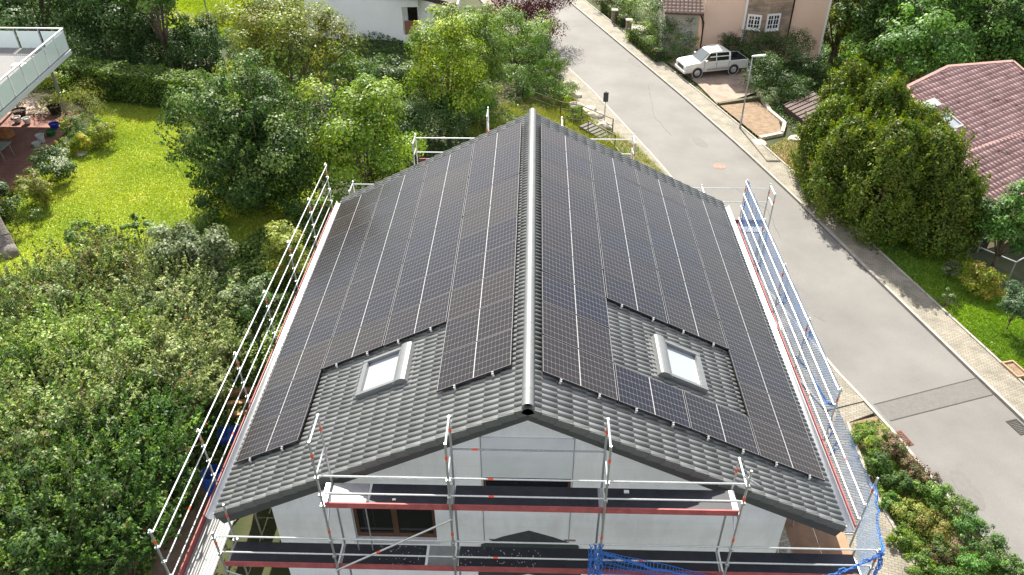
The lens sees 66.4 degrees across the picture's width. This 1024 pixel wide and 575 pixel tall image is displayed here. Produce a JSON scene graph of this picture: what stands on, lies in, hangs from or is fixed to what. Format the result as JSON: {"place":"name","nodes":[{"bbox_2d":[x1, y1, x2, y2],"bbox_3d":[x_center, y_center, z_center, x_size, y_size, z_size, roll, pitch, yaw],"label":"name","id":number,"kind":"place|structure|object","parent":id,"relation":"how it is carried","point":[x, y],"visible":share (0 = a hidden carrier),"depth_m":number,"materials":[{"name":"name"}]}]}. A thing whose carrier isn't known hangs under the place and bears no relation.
{"place":"outdoors","nodes":[
{"label":"outdoors","id":0,"kind":"place"},
{"bbox_2d":[0,111,79,198],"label":"patio","id":1,"kind":"structure","parent":0,"point":[21,141],"depth_m":39.56,"materials":[{"name":"tile"}]},
{"bbox_2d":[0,91,318,314],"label":"lawn","id":2,"kind":"structure","parent":0,"point":[158,208],"depth_m":34.67,"materials":[{"name":"green plant"}]},
{"bbox_2d":[0,194,42,230],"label":"garden plant","id":3,"kind":"object","parent":2,"relation":"on","point":[6,205],"visible":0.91,"depth_m":32.10,"materials":[{"name":"green plant"}]},
{"bbox_2d":[3,166,52,203],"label":"garden plant","id":4,"kind":"object","parent":2,"relation":"on","point":[21,183],"visible":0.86,"depth_m":33.60,"materials":[{"name":"green plant"}]},
{"bbox_2d":[26,144,78,180],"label":"garden plant","id":5,"kind":"object","parent":2,"relation":"on","point":[57,169],"visible":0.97,"depth_m":35.49,"materials":[{"name":"green plant"}]},
{"bbox_2d":[151,47,339,233],"bbox_3d":[-10.953,-6.215,32.173,7.765,7.202,7.825,1,36,1],"label":"garden tree","id":6,"kind":"object","parent":2,"relation":"on","point":[248,131],"visible":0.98,"depth_m":30.84,"materials":[{"name":"green plant"}]},
{"bbox_2d":[136,423,239,574],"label":"path","id":7,"kind":"structure","parent":0,"point":[158,567],"depth_m":20.30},
{"bbox_2d":[4,0,1023,574],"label":"ground","id":8,"kind":"structure","parent":0,"point":[248,524],"depth_m":40.57,"materials":[{"name":"green plant"}]},
{"bbox_2d":[0,27,71,119],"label":"balcony terrace","id":9,"kind":"structure","parent":8,"relation":"on","point":[38,67],"depth_m":39.40,"materials":[{"name":"metal"}]},
{"bbox_2d":[0,365,74,482],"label":"wild bush","id":10,"kind":"object","parent":8,"relation":"on","point":[21,416],"visible":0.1,"depth_m":18.71,"materials":[{"name":"green plant"}]},
{"bbox_2d":[26,71,82,116],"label":"garden plant","id":11,"kind":"object","parent":8,"relation":"on","point":[57,78],"visible":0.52,"depth_m":42.38,"materials":[{"name":"green plant"}]},
{"bbox_2d":[0,301,111,412],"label":"wild bush","id":12,"kind":"object","parent":8,"relation":"on","point":[6,354],"visible":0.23,"depth_m":20.34,"materials":[{"name":"green plant"}]},
{"bbox_2d":[0,0,125,46],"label":"garden tree","id":13,"kind":"object","parent":8,"relation":"on","point":[10,10],"visible":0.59,"depth_m":46.56,"materials":[{"name":"green plant"}]},
{"bbox_2d":[0,235,129,345],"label":"wild bush","id":14,"kind":"object","parent":8,"relation":"on","point":[15,287],"visible":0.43,"depth_m":23.62,"materials":[{"name":"green plant"}]},
{"bbox_2d":[0,416,141,574],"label":"wild bush","id":15,"kind":"object","parent":8,"relation":"on","point":[21,542],"visible":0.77,"depth_m":16.35,"materials":[{"name":"green plant"}]},
{"bbox_2d":[0,342,157,515],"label":"wild bush","id":16,"kind":"object","parent":8,"relation":"on","point":[58,416],"visible":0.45,"depth_m":18.18,"materials":[{"name":"green plant"}]},
{"bbox_2d":[0,286,186,416],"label":"wild bush","id":17,"kind":"object","parent":8,"relation":"on","point":[74,333],"visible":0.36,"depth_m":20.74,"materials":[{"name":"green plant"}]},
{"bbox_2d":[2,429,191,574],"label":"wild bush","id":18,"kind":"object","parent":8,"relation":"on","point":[119,551],"visible":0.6,"depth_m":16.72,"materials":[{"name":"green plant"}]},
{"bbox_2d":[11,211,186,339],"bbox_3d":[-13.197,0.234,25.380,5.518,4.801,5.184,1,36,1],"label":"wild bush","id":19,"kind":"object","parent":8,"relation":"on","point":[108,257],"visible":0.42,"depth_m":24.98,"materials":[{"name":"green plant"}]},
{"bbox_2d":[65,10,153,63],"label":"shrub","id":20,"kind":"object","parent":8,"relation":"on","point":[91,39],"visible":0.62,"depth_m":46.70,"materials":[{"name":"green plant"}]},
{"bbox_2d":[14,351,216,509],"bbox_3d":[-9.237,4.439,19.242,4.900,5.204,4.179,-24,42,-29],"label":"wild bush","id":21,"kind":"object","parent":8,"relation":"on","point":[157,408],"visible":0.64,"depth_m":18.32,"materials":[{"name":"green plant"}]},
{"bbox_2d":[11,0,221,88],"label":"undergrowth","id":22,"kind":"object","parent":8,"relation":"on","point":[187,68],"visible":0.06,"depth_m":48.93,"materials":[{"name":"green plant"}]},
{"bbox_2d":[50,0,190,55],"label":"garden tree","id":23,"kind":"object","parent":8,"relation":"on","point":[108,9],"visible":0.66,"depth_m":45.73,"materials":[{"name":"green plant"}]},
{"bbox_2d":[38,299,233,453],"bbox_3d":[-9.698,3.021,21.049,4.800,5.361,4.921,-9,37,-12],"label":"wild bush","id":24,"kind":"object","parent":8,"relation":"on","point":[172,367],"visible":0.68,"depth_m":20.41,"materials":[{"name":"green plant"}]},
{"bbox_2d":[50,55,231,111],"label":"hedge","id":25,"kind":"object","parent":8,"relation":"on","point":[121,81],"visible":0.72,"depth_m":42.83,"materials":[{"name":"green plant"}]},
{"bbox_2d":[114,0,178,68],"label":"garden tree","id":26,"kind":"object","parent":8,"relation":"on","point":[146,5],"visible":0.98,"depth_m":44.76,"materials":[{"name":"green plant"}]},
{"bbox_2d":[117,10,188,68],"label":"shrub","id":27,"kind":"object","parent":8,"relation":"on","point":[153,35],"visible":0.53,"depth_m":46.62,"materials":[{"name":"green plant"}]},
{"bbox_2d":[77,240,251,348],"bbox_3d":[-10.596,1.146,24.106,4.897,4.801,4.624,-25,43,-30],"label":"wild bush","id":28,"kind":"object","parent":8,"relation":"on","point":[186,296],"visible":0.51,"depth_m":23.64,"materials":[{"name":"green plant"}]},
{"bbox_2d":[0,193,339,574],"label":"undergrowth","id":29,"kind":"object","parent":8,"relation":"on","point":[242,264],"visible":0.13,"depth_m":27.47,"materials":[{"name":"green plant"}]},
{"bbox_2d":[134,295,251,381],"bbox_3d":[-9.240,2.405,23.128,3.499,3.907,3.380,-6,36,-8],"label":"wild bush","id":30,"kind":"object","parent":8,"relation":"on","point":[227,361],"visible":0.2,"depth_m":22.84,"materials":[{"name":"green plant"}]},
{"bbox_2d":[141,218,245,323],"bbox_3d":[-10.773,-0.261,26.266,3.477,4.526,3.216,-24,42,-29],"label":"bush","id":31,"kind":"object","parent":8,"relation":"on","point":[192,247],"visible":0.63,"depth_m":25.21,"materials":[{"name":"green plant"}]},
{"bbox_2d":[163,8,235,64],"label":"shrub","id":32,"kind":"object","parent":8,"relation":"on","point":[200,34],"visible":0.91,"depth_m":46.76,"materials":[{"name":"green plant"}]},
{"bbox_2d":[174,386,230,461],"bbox_3d":[-9.085,3.939,21.797,2.826,2.995,2.760,1,36,1],"label":"wild bush","id":33,"kind":"object","parent":8,"relation":"on","point":[213,412],"visible":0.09,"depth_m":21.47,"materials":[{"name":"green plant"}]},
{"bbox_2d":[148,163,333,574],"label":"scaffold","id":34,"kind":"object","parent":8,"relation":"on","point":[202,557],"visible":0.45,"depth_m":18.39,"materials":[{"name":"metal"}]},
{"bbox_2d":[215,272,288,356],"bbox_3d":[-8.410,1.199,25.233,2.170,3.360,2.617,1,36,1],"label":"bush","id":35,"kind":"object","parent":8,"relation":"on","point":[247,304],"visible":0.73,"depth_m":24.51,"materials":[{"name":"green plant"}]},
{"bbox_2d":[260,219,309,285],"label":"shrub","id":36,"kind":"object","parent":8,"relation":"on","point":[276,249],"visible":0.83,"depth_m":28.44,"materials":[{"name":"green plant"}]},
{"bbox_2d":[200,0,370,123],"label":"garden tree","id":37,"kind":"object","parent":8,"relation":"on","point":[280,22],"visible":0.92,"depth_m":37.83,"materials":[{"name":"green plant"}]},
{"bbox_2d":[323,41,390,90],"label":"shrub","id":38,"kind":"object","parent":8,"relation":"on","point":[343,66],"visible":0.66,"depth_m":43.66,"materials":[{"name":"green plant"}]},
{"bbox_2d":[292,72,427,207],"bbox_3d":[-6.157,-5.852,32.612,5.634,6.066,5.382,26,44,32],"label":"garden tree","id":39,"kind":"object","parent":8,"relation":"on","point":[346,139],"visible":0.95,"depth_m":31.45,"materials":[{"name":"green plant"}]},
{"bbox_2d":[304,0,459,42],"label":"white house","id":40,"kind":"structure","parent":8,"relation":"on","point":[393,18],"depth_m":51.25,"materials":[{"name":"paint"}]},
{"bbox_2d":[365,54,419,102],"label":"shrub","id":41,"kind":"object","parent":8,"relation":"on","point":[392,73],"visible":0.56,"depth_m":40.72,"materials":[{"name":"green plant"}]},
{"bbox_2d":[222,0,567,186],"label":"undergrowth","id":42,"kind":"object","parent":8,"relation":"on","point":[328,103],"visible":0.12,"depth_m":47.81,"materials":[{"name":"green plant"}]},
{"bbox_2d":[361,100,432,144],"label":"shrub","id":43,"kind":"object","parent":8,"relation":"on","point":[414,117],"visible":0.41,"depth_m":36.57,"materials":[{"name":"green plant"}]},
{"bbox_2d":[404,84,469,140],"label":"shrub","id":44,"kind":"object","parent":8,"relation":"on","point":[440,107],"visible":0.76,"depth_m":38.35,"materials":[{"name":"green plant"}]},
{"bbox_2d":[399,1,498,137],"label":"garden tree","id":45,"kind":"object","parent":8,"relation":"on","point":[446,41],"visible":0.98,"depth_m":37.62,"materials":[{"name":"green plant"}]},
{"bbox_2d":[430,2,514,113],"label":"garden tree","id":46,"kind":"object","parent":8,"relation":"on","point":[494,61],"visible":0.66,"depth_m":41.78,"materials":[{"name":"green plant"}]},
{"bbox_2d":[481,2,558,80],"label":"garden tree","id":47,"kind":"object","parent":8,"relation":"on","point":[533,41],"visible":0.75,"depth_m":52.99,"materials":[{"name":"green plant"}]},
{"bbox_2d":[205,108,854,574],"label":"house","id":48,"kind":"structure","parent":8,"relation":"on","point":[531,280],"depth_m":17.98,"materials":[{"name":"white paint"}]},
{"bbox_2d":[352,508,440,545],"bbox_3d":[-2.655,5.284,17.713,2.020,1.390,0.270,1,36,1],"label":"window","id":49,"kind":"structure","parent":48,"relation":"in","point":[382,522],"depth_m":17.90,"materials":[{"name":"black glass"}]},
{"bbox_2d":[487,0,576,42],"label":"garden tree","id":50,"kind":"object","parent":8,"relation":"on","point":[529,7],"visible":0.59,"depth_m":60.91,"materials":[{"name":"purple plant"}]},
{"bbox_2d":[348,107,775,270],"bbox_3d":[1.744,-1.611,29.329,15.101,10.580,0.754,1,36,1],"label":"scaffold","id":51,"kind":"object","parent":8,"relation":"on","point":[487,130],"visible":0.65,"depth_m":27.71,"materials":[{"name":"metal"}]},
{"bbox_2d":[627,27,666,62],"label":"hedge","id":52,"kind":"object","parent":8,"relation":"on","point":[654,51],"visible":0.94,"depth_m":60.40,"materials":[{"name":"green plant"}]},
{"bbox_2d":[642,16,701,62],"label":"shrub","id":53,"kind":"object","parent":8,"relation":"on","point":[673,49],"visible":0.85,"depth_m":58.85,"materials":[{"name":"green plant"}]},
{"bbox_2d":[655,0,831,61],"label":"pink house","id":54,"kind":"structure","parent":8,"relation":"on","point":[714,18],"depth_m":59.18,"materials":[{"name":"pink paint"}]},
{"bbox_2d":[501,1,1014,574],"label":"kerb","id":55,"kind":"structure","parent":8,"relation":"on","point":[875,413],"depth_m":30.99,"materials":[{"name":"concrete"}]},
{"bbox_2d":[736,25,785,63],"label":"shrub","id":56,"kind":"object","parent":8,"relation":"on","point":[754,50],"visible":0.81,"depth_m":57.74,"materials":[{"name":"green plant"}]},
{"bbox_2d":[741,51,791,98],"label":"shrub","id":57,"kind":"object","parent":8,"relation":"on","point":[756,81],"visible":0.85,"depth_m":53.27,"materials":[{"name":"green plant"}]},
{"bbox_2d":[768,138,812,169],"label":"soil","id":58,"kind":"structure","parent":8,"relation":"on","point":[781,155],"depth_m":47.38,"materials":[{"name":"brown soil"}]},
{"bbox_2d":[787,91,863,195],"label":"conifer","id":59,"kind":"object","parent":58,"relation":"on","point":[814,129],"visible":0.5,"depth_m":41.92,"materials":[{"name":"green plant"}]},
{"bbox_2d":[797,104,886,227],"bbox_3d":[17.323,-6.257,39.894,4.451,5.894,4.573,1,36,1],"label":"conifer","id":60,"kind":"object","parent":58,"relation":"on","point":[844,141],"visible":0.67,"depth_m":39.26,"materials":[{"name":"green plant"}]},
{"bbox_2d":[763,27,818,76],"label":"shrub","id":61,"kind":"object","parent":8,"relation":"on","point":[795,47],"visible":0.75,"depth_m":56.59,"materials":[{"name":"green plant"}]},
{"bbox_2d":[744,40,844,130],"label":"undergrowth","id":62,"kind":"object","parent":8,"relation":"on","point":[792,88],"visible":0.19,"depth_m":56.84,"materials":[{"name":"green plant"}]},
{"bbox_2d":[567,0,1023,421],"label":"kerb","id":63,"kind":"structure","parent":8,"relation":"on","point":[955,353],"depth_m":38.16,"materials":[{"name":"concrete"}]},
{"bbox_2d":[783,91,820,128],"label":"garden shed","id":64,"kind":"structure","parent":8,"relation":"on","point":[797,108],"depth_m":50.89,"materials":[{"name":"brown wood"}]},
{"bbox_2d":[584,0,1023,384],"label":"kerb","id":65,"kind":"structure","parent":8,"relation":"on","point":[938,305],"depth_m":37.39,"materials":[{"name":"concrete"}]},
{"bbox_2d":[787,48,837,86],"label":"shrub","id":66,"kind":"object","parent":8,"relation":"on","point":[823,67],"visible":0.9,"depth_m":54.71,"materials":[{"name":"green plant"}]},
{"bbox_2d":[811,55,878,159],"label":"conifer","id":67,"kind":"object","parent":8,"relation":"on","point":[850,76],"visible":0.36,"depth_m":42.88,"materials":[{"name":"green plant"}]},
{"bbox_2d":[822,0,870,62],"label":"forest tree","id":68,"kind":"object","parent":8,"relation":"on","point":[841,28],"visible":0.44,"depth_m":61.37,"materials":[{"name":"green plant"}]},
{"bbox_2d":[832,0,910,60],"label":"forest tree","id":69,"kind":"object","parent":8,"relation":"on","point":[866,31],"visible":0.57,"depth_m":58.05,"materials":[{"name":"green plant"}]},
{"bbox_2d":[836,70,915,179],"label":"conifer","id":70,"kind":"object","parent":8,"relation":"on","point":[882,94],"visible":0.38,"depth_m":41.20,"materials":[{"name":"green plant"}]},
{"bbox_2d":[880,97,954,186],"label":"conifer","id":71,"kind":"object","parent":8,"relation":"on","point":[916,111],"visible":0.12,"depth_m":40.37,"materials":[{"name":"green plant"}]},
{"bbox_2d":[861,0,976,97],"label":"forest tree","id":72,"kind":"object","parent":8,"relation":"on","point":[915,37],"visible":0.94,"depth_m":50.49,"materials":[{"name":"green plant"}]},
{"bbox_2d":[852,418,1006,574],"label":"undergrowth","id":73,"kind":"object","parent":8,"relation":"on","point":[923,539],"visible":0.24,"depth_m":26.04,"materials":[{"name":"green plant"}]},
{"bbox_2d":[850,416,1013,574],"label":"planting bed","id":74,"kind":"object","parent":8,"relation":"on","point":[960,542],"visible":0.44,"depth_m":25.70,"materials":[{"name":"soil"}]},
{"bbox_2d":[848,423,890,451],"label":"bed plant","id":75,"kind":"object","parent":74,"relation":"on","point":[873,438],"visible":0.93,"depth_m":27.77,"materials":[{"name":"green plant"}]},
{"bbox_2d":[887,495,937,531],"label":"bed plant","id":76,"kind":"object","parent":74,"relation":"on","point":[910,503],"visible":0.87,"depth_m":25.27,"materials":[{"name":"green plant"}]},
{"bbox_2d":[902,509,961,544],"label":"bed plant","id":77,"kind":"object","parent":74,"relation":"on","point":[937,523],"visible":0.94,"depth_m":24.83,"materials":[{"name":"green plant"}]},
{"bbox_2d":[913,480,955,511],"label":"bed plant","id":78,"kind":"object","parent":74,"relation":"on","point":[932,490],"visible":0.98,"depth_m":25.65,"materials":[{"name":"green plant"}]},
{"bbox_2d":[935,493,979,527],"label":"bed plant","id":79,"kind":"object","parent":74,"relation":"on","point":[961,503],"visible":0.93,"depth_m":25.18,"materials":[{"name":"green plant"}]},
{"bbox_2d":[953,545,991,574],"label":"bed plant","id":80,"kind":"object","parent":74,"relation":"on","point":[966,561],"visible":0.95,"depth_m":23.52,"materials":[{"name":"green plant"}]},
{"bbox_2d":[951,509,996,554],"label":"bed plant","id":81,"kind":"object","parent":74,"relation":"on","point":[971,523],"visible":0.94,"depth_m":24.45,"materials":[{"name":"green plant"}]},
{"bbox_2d":[967,531,1015,574],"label":"bed plant","id":82,"kind":"object","parent":74,"relation":"on","point":[989,554],"visible":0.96,"depth_m":23.84,"materials":[{"name":"green plant"}]},
{"bbox_2d":[876,0,992,97],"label":"forest tree","id":83,"kind":"object","parent":8,"relation":"on","point":[894,8],"visible":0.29,"depth_m":53.13,"materials":[{"name":"green plant"}]},
{"bbox_2d":[906,60,1023,252],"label":"red roofed house","id":84,"kind":"structure","parent":8,"relation":"on","point":[984,101],"depth_m":42.45,"materials":[{"name":"tile"}]},
{"bbox_2d":[913,0,1023,70],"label":"forest tree","id":85,"kind":"object","parent":8,"relation":"on","point":[993,34],"visible":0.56,"depth_m":51.26,"materials":[{"name":"green plant"}]},
{"bbox_2d":[974,177,1023,269],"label":"garden tree","id":86,"kind":"object","parent":8,"relation":"on","point":[1002,211],"visible":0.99,"depth_m":35.80,"materials":[{"name":"green plant"}]},
{"bbox_2d":[465,92,663,172],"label":"rough grass","id":87,"kind":"structure","parent":0,"point":[553,114],"depth_m":48.92,"materials":[{"name":"green plant"}]},
{"bbox_2d":[482,0,862,409],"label":"pavement","id":88,"kind":"structure","parent":0,"point":[848,394],"depth_m":45.28,"materials":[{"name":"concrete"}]},
{"bbox_2d":[668,50,755,102],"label":"driveway","id":89,"kind":"structure","parent":0,"point":[720,86],"depth_m":55.71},
{"bbox_2d":[675,44,748,78],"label":"pickup truck","id":90,"kind":"object","parent":89,"relation":"on","point":[706,58],"visible":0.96,"depth_m":56.37,"materials":[{"name":"silver metal"}]},
{"bbox_2d":[720,102,780,135],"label":"soil","id":91,"kind":"structure","parent":0,"point":[759,119],"depth_m":50.89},
{"bbox_2d":[507,0,1023,571],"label":"road","id":92,"kind":"structure","parent":0,"point":[877,342],"depth_m":35.13,"materials":[{"name":"grey asphalt"}]},
{"bbox_2d":[875,379,991,419],"bbox_3d":[16.272,4.289,30.036,4.870,0.004,0.953,-11,37,-14],"label":"road patch","id":93,"kind":"object","parent":92,"relation":"on","point":[934,399],"visible":1,"depth_m":30.02,"materials":[{"name":"grey asphalt"}]},
{"bbox_2d":[950,469,985,510],"bbox_3d":[15.458,6.854,26.526,0.696,0.004,1.772,-7,37,-9],"label":"road patch","id":94,"kind":"object","parent":92,"relation":"on","point":[965,486],"visible":0.85,"depth_m":26.56,"materials":[{"name":"white paint"}]},
{"bbox_2d":[571,0,1023,415],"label":"pavement","id":95,"kind":"structure","parent":0,"point":[996,375],"depth_m":37.69,"materials":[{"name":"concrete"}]},
{"bbox_2d":[776,386,919,574],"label":"path","id":96,"kind":"structure","parent":0,"point":[895,562],"depth_m":25.66,"materials":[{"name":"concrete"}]},
{"bbox_2d":[211,414,880,574],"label":"scaffold","id":97,"kind":"object","parent":96,"relation":"on","point":[449,497],"visible":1,"depth_m":15.92,"materials":[{"name":"metal"}]},
{"bbox_2d":[737,179,884,574],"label":"scaffold","id":98,"kind":"object","parent":96,"relation":"on","point":[820,416],"visible":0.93,"depth_m":20.87,"materials":[{"name":"metal"}]},
{"bbox_2d":[784,518,821,553],"bbox_3d":[6.649,5.473,18.241,0.640,0.020,2.380,1,36,1],"label":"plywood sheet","id":99,"kind":"object","parent":98,"relation":"on","point":[799,535],"visible":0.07,"depth_m":17.89,"materials":[{"name":"brown wood"}]},
{"bbox_2d":[827,194,1023,380],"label":"lawn","id":100,"kind":"structure","parent":0,"point":[962,304],"depth_m":34.66,"materials":[{"name":"green plant"}]},
{"bbox_2d":[833,105,936,253],"bbox_3d":[18.343,-5.329,37.708,4.452,6.964,4.706,16,39,22],"label":"conifer","id":101,"kind":"object","parent":100,"relation":"on","point":[896,141],"visible":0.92,"depth_m":36.94,"materials":[{"name":"green plant"}]},
{"bbox_2d":[870,119,976,254],"bbox_3d":[20.284,-5.052,38.003,4.511,6.449,4.607,13,38,17],"label":"conifer","id":102,"kind":"object","parent":100,"relation":"on","point":[948,145],"visible":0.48,"depth_m":36.47,"materials":[{"name":"green plant"}]},
{"bbox_2d":[902,157,993,261],"bbox_3d":[21.089,-3.887,37.539,4.252,5.289,4.346,1,36,1],"label":"conifer","id":103,"kind":"object","parent":100,"relation":"on","point":[972,183],"visible":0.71,"depth_m":36.70,"materials":[{"name":"green plant"}]},
{"bbox_2d":[957,260,1010,300],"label":"shrub","id":104,"kind":"object","parent":100,"relation":"on","point":[990,276],"visible":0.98,"depth_m":35.02,"materials":[{"name":"green plant"}]},
{"bbox_2d":[996,279,1023,329],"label":"shrub","id":105,"kind":"object","parent":100,"relation":"on","point":[1014,302],"visible":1,"depth_m":32.49,"materials":[{"name":"green plant"}]},
{"label":"lawn","id":106,"kind":"structure","parent":0,"visible":0},
{"bbox_2d":[161,0,257,36],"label":"grass","id":107,"kind":"structure","parent":106,"relation":"on","point":[183,7],"depth_m":57.47,"materials":[{"name":"green plant"}]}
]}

